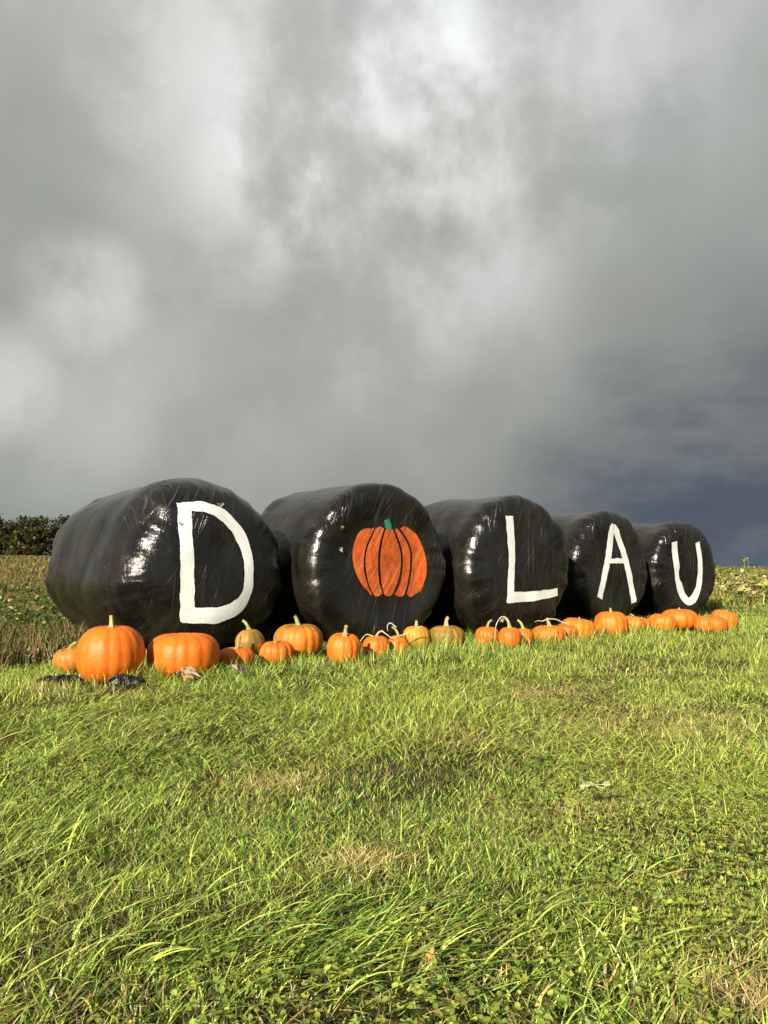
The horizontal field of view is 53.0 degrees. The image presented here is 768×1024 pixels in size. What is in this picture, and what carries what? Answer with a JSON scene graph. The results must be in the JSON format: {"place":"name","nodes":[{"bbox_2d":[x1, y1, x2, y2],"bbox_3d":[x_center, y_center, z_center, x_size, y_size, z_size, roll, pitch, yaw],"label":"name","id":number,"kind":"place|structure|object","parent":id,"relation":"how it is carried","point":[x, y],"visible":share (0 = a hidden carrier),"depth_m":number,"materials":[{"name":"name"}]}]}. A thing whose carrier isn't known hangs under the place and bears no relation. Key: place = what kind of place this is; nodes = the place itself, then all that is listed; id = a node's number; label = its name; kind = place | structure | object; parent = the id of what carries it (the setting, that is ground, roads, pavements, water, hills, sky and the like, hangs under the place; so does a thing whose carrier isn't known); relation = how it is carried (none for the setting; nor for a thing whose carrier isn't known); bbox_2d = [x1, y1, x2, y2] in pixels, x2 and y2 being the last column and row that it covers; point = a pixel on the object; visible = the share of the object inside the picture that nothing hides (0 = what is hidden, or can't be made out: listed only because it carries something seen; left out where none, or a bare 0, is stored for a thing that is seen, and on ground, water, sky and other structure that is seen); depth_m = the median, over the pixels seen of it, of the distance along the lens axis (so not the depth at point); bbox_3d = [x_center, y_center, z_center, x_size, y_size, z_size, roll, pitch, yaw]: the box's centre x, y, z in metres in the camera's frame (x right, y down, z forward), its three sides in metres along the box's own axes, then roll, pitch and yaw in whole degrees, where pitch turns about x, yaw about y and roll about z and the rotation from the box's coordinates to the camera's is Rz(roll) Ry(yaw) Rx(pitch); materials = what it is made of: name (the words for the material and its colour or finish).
{"place":"outdoors","nodes":[
{"label":"outdoors","id":0,"kind":"place"},
{"bbox_2d":[0,558,767,1023],"bbox_3d":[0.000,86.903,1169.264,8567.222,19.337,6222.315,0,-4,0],"label":"ground","id":1,"kind":"structure","parent":0,"point":[412,1012],"depth_m":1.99,"materials":[{"name":"green plant"}]},
{"bbox_2d":[0,536,24,555],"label":"hedgerow tree","id":2,"kind":"object","parent":1,"relation":"on","point":[2,548],"visible":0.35,"depth_m":75.91,"materials":[{"name":"green plant"}]},
{"bbox_2d":[0,515,51,545],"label":"hedgerow tree","id":3,"kind":"object","parent":1,"relation":"on","point":[2,523],"visible":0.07,"depth_m":83.49,"materials":[{"name":"green plant"}]},
{"bbox_2d":[2,526,53,555],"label":"hedgerow tree","id":4,"kind":"object","parent":1,"relation":"on","point":[28,541],"visible":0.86,"depth_m":75.16,"materials":[{"name":"green plant"}]},
{"bbox_2d":[0,515,63,556],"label":"hedgerow tree","id":5,"kind":"object","parent":1,"relation":"on","point":[35,522],"visible":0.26,"depth_m":79.66,"materials":[{"name":"green plant"}]},
{"bbox_2d":[3,641,66,664],"bbox_3d":[-2.458,0.979,5.385,0.634,0.180,0.454,0,-4,0],"label":"withered vine","id":6,"kind":"object","parent":1,"relation":"on","point":[50,661],"visible":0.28,"depth_m":5.35,"materials":[{"name":"brown plant"}]},
{"bbox_2d":[43,514,69,551],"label":"hedgerow tree","id":7,"kind":"object","parent":1,"relation":"on","point":[62,521],"visible":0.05,"depth_m":81.51,"materials":[{"name":"green plant"}]},
{"bbox_2d":[36,674,83,682],"bbox_3d":[-1.750,0.904,4.167,0.269,0.053,0.100,0,-4,-7],"label":"plastic scrap","id":8,"kind":"object","parent":1,"relation":"on","point":[63,677],"visible":0.94,"depth_m":4.15,"materials":[{"name":"black plastic"}]},
{"bbox_2d":[52,641,77,674],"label":"pumpkin","id":9,"kind":"object","parent":1,"relation":"on","point":[64,659],"visible":0.5,"depth_m":4.69,"materials":[{"name":"orange food"}]},
{"bbox_2d":[76,615,144,683],"bbox_3d":[-1.579,0.791,4.458,0.380,0.386,0.400,0,-4,0],"label":"pumpkin","id":10,"kind":"object","parent":1,"relation":"on","point":[110,649],"visible":0.81,"depth_m":4.31,"materials":[{"name":"orange food"}]},
{"bbox_2d":[104,674,145,684],"bbox_3d":[-1.400,0.901,4.149,0.212,0.061,0.110,0,-4,3],"label":"plastic scrap","id":11,"kind":"object","parent":1,"relation":"on","point":[127,679],"visible":1,"depth_m":4.12,"materials":[{"name":"black plastic"}]},
{"bbox_2d":[45,478,282,649],"bbox_3d":[-1.869,0.436,6.491,1.531,1.358,2.100,3,-5,-40],"label":"silage bale","id":12,"kind":"object","parent":1,"relation":"on","point":[149,563],"visible":0.9,"depth_m":5.69,"materials":[{"name":"black plastic"}]},
{"bbox_2d":[146,633,219,679],"bbox_3d":[-1.216,0.875,4.672,0.431,0.267,0.426,0,-4,0],"label":"pumpkin","id":13,"kind":"object","parent":1,"relation":"on","point":[173,650],"visible":0.73,"depth_m":4.51,"materials":[{"name":"orange food"}]},
{"bbox_2d":[181,670,191,680],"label":"dead leaf","id":14,"kind":"object","parent":1,"relation":"on","point":[186,676],"visible":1,"depth_m":4.21,"materials":[{"name":"plant"}]},
{"bbox_2d":[174,666,202,678],"bbox_3d":[-1.102,0.905,4.353,0.191,0.098,0.110,-2,-4,22],"label":"dead leaf","id":15,"kind":"object","parent":1,"relation":"on","point":[193,671],"visible":0.68,"depth_m":4.34,"materials":[{"name":"beige plant"}]},
{"bbox_2d":[219,635,254,669],"bbox_3d":[-0.956,0.908,4.979,0.240,0.220,0.232,0,-4,0],"label":"pumpkin","id":16,"kind":"object","parent":1,"relation":"on","point":[236,651],"visible":0.63,"depth_m":4.90,"materials":[{"name":"orange food"}]},
{"bbox_2d":[229,663,246,673],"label":"dead leaf","id":17,"kind":"object","parent":1,"relation":"on","point":[236,667],"visible":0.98,"depth_m":4.52,"materials":[{"name":"beige plant"}]},
{"bbox_2d":[235,619,264,654],"bbox_3d":[-0.909,0.847,5.205,0.201,0.247,0.202,-4,-4,0],"label":"pumpkin","id":18,"kind":"object","parent":1,"relation":"on","point":[253,640],"visible":0.64,"depth_m":5.13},
{"bbox_2d":[257,637,294,663],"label":"pumpkin","id":19,"kind":"object","parent":1,"relation":"on","point":[274,648],"visible":0.76,"depth_m":5.13,"materials":[{"name":"orange food"}]},
{"bbox_2d":[226,761,334,791],"bbox_3d":[-0.320,0.849,2.458,0.436,0.057,0.267,0,-4,0],"label":"dry grass tuft","id":20,"kind":"object","parent":1,"relation":"on","point":[287,778],"visible":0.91,"depth_m":2.46,"materials":[{"name":"plant"}]},
{"bbox_2d":[273,615,322,657],"bbox_3d":[-0.624,0.904,5.613,0.364,0.310,0.370,0,-4,0],"label":"pumpkin","id":21,"kind":"object","parent":1,"relation":"on","point":[298,636],"visible":0.74,"depth_m":5.48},
{"bbox_2d":[327,625,360,664],"bbox_3d":[-0.277,0.918,5.386,0.238,0.274,0.238,5,6,0],"label":"pumpkin","id":22,"kind":"object","parent":1,"relation":"on","point":[343,642],"visible":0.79,"depth_m":5.30,"materials":[{"name":"orange food"}]},
{"bbox_2d":[261,483,445,644],"bbox_3d":[-0.406,0.456,7.063,1.481,1.404,1.457,3,-5,-36],"label":"silage bale","id":23,"kind":"object","parent":1,"relation":"on","point":[361,560],"visible":0.77,"depth_m":6.46,"materials":[{"name":"black plastic"}]},
{"bbox_2d":[312,839,423,873],"bbox_3d":[-0.048,0.797,1.777,0.266,0.056,0.204,-2,-4,26],"label":"dry grass tuft","id":24,"kind":"object","parent":1,"relation":"on","point":[367,857],"visible":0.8,"depth_m":1.78,"materials":[{"name":"beige plant"}]},
{"bbox_2d":[360,630,396,658],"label":"pumpkin","id":25,"kind":"object","parent":1,"relation":"on","point":[376,640],"visible":0.66,"depth_m":5.66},
{"bbox_2d":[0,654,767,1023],"bbox_3d":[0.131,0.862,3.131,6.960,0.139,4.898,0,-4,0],"label":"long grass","id":26,"kind":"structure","parent":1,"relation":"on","point":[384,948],"depth_m":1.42,"materials":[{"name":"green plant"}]},
{"bbox_2d":[0,653,767,1023],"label":"clover leaves","id":27,"kind":"object","parent":1,"relation":"on","point":[418,991],"visible":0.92,"depth_m":1.40,"materials":[{"name":"green plant"}]},
{"bbox_2d":[0,555,767,670],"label":"uncut field grass","id":28,"kind":"structure","parent":1,"relation":"on","point":[61,636],"depth_m":7.78,"materials":[{"name":"green plant"}]},
{"bbox_2d":[0,557,767,640],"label":"broadleaf weeds","id":29,"kind":"object","parent":1,"relation":"on","point":[37,613],"visible":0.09,"depth_m":11.42,"materials":[{"name":"green plant"}]},
{"bbox_2d":[387,623,421,655],"bbox_3d":[0.139,0.970,5.868,0.264,0.254,0.161,10,-4,1],"label":"pumpkin","id":30,"kind":"object","parent":1,"relation":"on","point":[397,640],"visible":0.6,"depth_m":5.82,"materials":[{"name":"orange food"}]},
{"bbox_2d":[403,621,429,649],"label":"pumpkin","id":31,"kind":"object","parent":1,"relation":"on","point":[416,635],"visible":0.56,"depth_m":6.01,"materials":[{"name":"food"}]},
{"bbox_2d":[423,947,433,965],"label":"dead leaf","id":32,"kind":"object","parent":1,"relation":"on","point":[427,958],"visible":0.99,"depth_m":1.26,"materials":[{"name":"plant"}]},
{"bbox_2d":[429,616,464,649],"bbox_3d":[0.499,0.965,6.152,0.290,0.269,0.279,0,-4,0],"label":"pumpkin","id":33,"kind":"object","parent":1,"relation":"on","point":[457,633],"visible":0.64,"depth_m":6.05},
{"bbox_2d":[475,619,498,645],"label":"pumpkin","id":34,"kind":"object","parent":1,"relation":"on","point":[486,632],"visible":0.68,"depth_m":6.37,"materials":[{"name":"orange food"}]},
{"bbox_2d":[424,495,568,634],"bbox_3d":[0.947,0.533,7.858,1.423,1.370,1.491,3,-5,-34],"label":"silage bale","id":35,"kind":"object","parent":1,"relation":"on","point":[506,556],"visible":0.68,"depth_m":7.22,"materials":[{"name":"black plastic"}]},
{"bbox_2d":[495,616,521,647],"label":"pumpkin","id":36,"kind":"object","parent":1,"relation":"on","point":[508,633],"visible":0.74,"depth_m":6.08,"materials":[{"name":"orange food"}]},
{"bbox_2d":[517,619,533,645],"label":"pumpkin","id":37,"kind":"object","parent":1,"relation":"on","point":[523,630],"visible":0.49,"depth_m":6.29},
{"bbox_2d":[483,683,591,703],"bbox_3d":[0.804,0.915,3.908,0.534,0.067,0.514,4,-5,-44],"label":"dry grass tuft","id":38,"kind":"object","parent":1,"relation":"on","point":[543,693],"visible":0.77,"depth_m":3.91,"materials":[{"name":"plant"}]},
{"bbox_2d":[532,618,568,643],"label":"pumpkin","id":39,"kind":"object","parent":1,"relation":"on","point":[549,627],"visible":0.63,"depth_m":6.57,"materials":[{"name":"orange food"}]},
{"bbox_2d":[558,623,577,640],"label":"pumpkin","id":40,"kind":"object","parent":1,"relation":"on","point":[567,627],"visible":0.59,"depth_m":6.73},
{"bbox_2d":[563,617,595,640],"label":"pumpkin","id":41,"kind":"object","parent":1,"relation":"on","point":[581,623],"visible":0.56,"depth_m":6.79,"materials":[{"name":"orange food"}]},
{"bbox_2d":[580,780,610,790],"bbox_3d":[0.583,0.754,2.122,0.087,0.015,0.040,-3,25,-3],"label":"toothed leaf","id":42,"kind":"object","parent":1,"relation":"on","point":[596,785],"visible":1,"depth_m":2.12,"materials":[{"name":"plant"}]},
{"bbox_2d":[549,510,646,622],"bbox_3d":[2.233,0.651,9.350,1.384,1.317,1.421,3,-5,-36],"label":"silage bale","id":43,"kind":"object","parent":1,"relation":"on","point":[606,566],"visible":0.49,"depth_m":8.71,"materials":[{"name":"black plastic"}]},
{"bbox_2d":[594,608,628,636],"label":"pumpkin","id":44,"kind":"object","parent":1,"relation":"on","point":[610,618],"visible":0.76,"depth_m":7.06,"materials":[{"name":"orange food"}]},
{"bbox_2d":[626,613,645,632],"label":"pumpkin","id":45,"kind":"object","parent":1,"relation":"on","point":[635,621],"visible":0.52,"depth_m":7.50,"materials":[{"name":"orange food"}]},
{"bbox_2d":[641,617,650,631],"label":"pumpkin","id":46,"kind":"object","parent":1,"relation":"on","point":[647,622],"visible":0.23,"depth_m":7.61,"materials":[{"name":"orange food"}]},
{"bbox_2d":[648,614,677,632],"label":"pumpkin","id":47,"kind":"object","parent":1,"relation":"on","point":[668,620],"visible":0.6,"depth_m":7.65,"materials":[{"name":"orange food"}]},
{"bbox_2d":[631,522,715,614],"bbox_3d":[3.503,0.751,10.343,1.303,1.240,1.387,2,-5,-33],"label":"silage bale","id":48,"kind":"object","parent":1,"relation":"on","point":[680,566],"visible":0.53,"depth_m":9.73,"materials":[{"name":"black plastic"}]},
{"bbox_2d":[662,608,697,629],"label":"pumpkin","id":49,"kind":"object","parent":1,"relation":"on","point":[686,618],"visible":0.63,"depth_m":7.84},
{"bbox_2d":[694,616,707,632],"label":"pumpkin","id":50,"kind":"object","parent":1,"relation":"on","point":[702,620],"visible":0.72,"depth_m":7.79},
{"bbox_2d":[708,617,727,632],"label":"pumpkin","id":51,"kind":"object","parent":1,"relation":"on","point":[719,623],"visible":0.81,"depth_m":7.72,"materials":[{"name":"orange food"}]},
{"bbox_2d":[668,955,767,1016],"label":"dry grass tuft","id":52,"kind":"object","parent":1,"relation":"on","point":[760,1001],"visible":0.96,"depth_m":1.24,"materials":[{"name":"beige plant"}]},
{"bbox_2d":[715,565,723,590],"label":"tall weed","id":53,"kind":"object","parent":1,"relation":"on","point":[718,574],"visible":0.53,"depth_m":16.53,"materials":[{"name":"green plant"}]},
{"bbox_2d":[711,609,738,630],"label":"pumpkin","id":54,"kind":"object","parent":1,"relation":"on","point":[730,617],"visible":0.63,"depth_m":7.96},
{"bbox_2d":[715,579,752,594],"bbox_3d":[6.263,1.463,14.586,1.242,0.484,0.910,0,-4,0],"label":"squash plant","id":55,"kind":"object","parent":1,"relation":"on","point":[716,581],"visible":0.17,"depth_m":14.43,"materials":[{"name":"green plant"}]},
{"bbox_2d":[717,569,761,587],"bbox_3d":[8.307,1.615,17.982,1.209,0.591,1.034,1,-4,-18],"label":"squash plant","id":56,"kind":"object","parent":1,"relation":"on","point":[740,575],"visible":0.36,"depth_m":17.77,"materials":[{"name":"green plant"}]},
{"bbox_2d":[712,582,767,602],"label":"squash plant","id":57,"kind":"object","parent":1,"relation":"on","point":[723,585],"visible":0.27,"depth_m":13.30,"materials":[{"name":"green plant"}]},
{"bbox_2d":[739,557,748,583],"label":"tall weed","id":58,"kind":"object","parent":1,"relation":"on","point":[744,568],"visible":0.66,"depth_m":17.14,"materials":[{"name":"green plant"}]},
{"bbox_2d":[724,576,767,591],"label":"squash plant","id":59,"kind":"object","parent":1,"relation":"on","point":[766,577],"visible":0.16,"depth_m":15.16,"materials":[{"name":"green plant"}]},
{"bbox_2d":[745,557,753,582],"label":"tall weed","id":60,"kind":"object","parent":1,"relation":"on","point":[749,570],"visible":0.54,"depth_m":18.93,"materials":[{"name":"green plant"}]},
{"bbox_2d":[748,579,767,598],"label":"squash plant","id":61,"kind":"object","parent":1,"relation":"on","point":[764,583],"visible":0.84,"depth_m":12.86,"materials":[{"name":"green plant"}]},
{"bbox_2d":[0,602,767,682],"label":"mown grass","id":62,"kind":"structure","parent":0,"point":[421,650],"depth_m":5.64,"materials":[{"name":"green plant"}]},
{"bbox_2d":[0,0,767,566],"label":"sky","id":63,"kind":"structure","parent":0,"point":[264,252],"materials":[{"name":"grey"}]}
]}

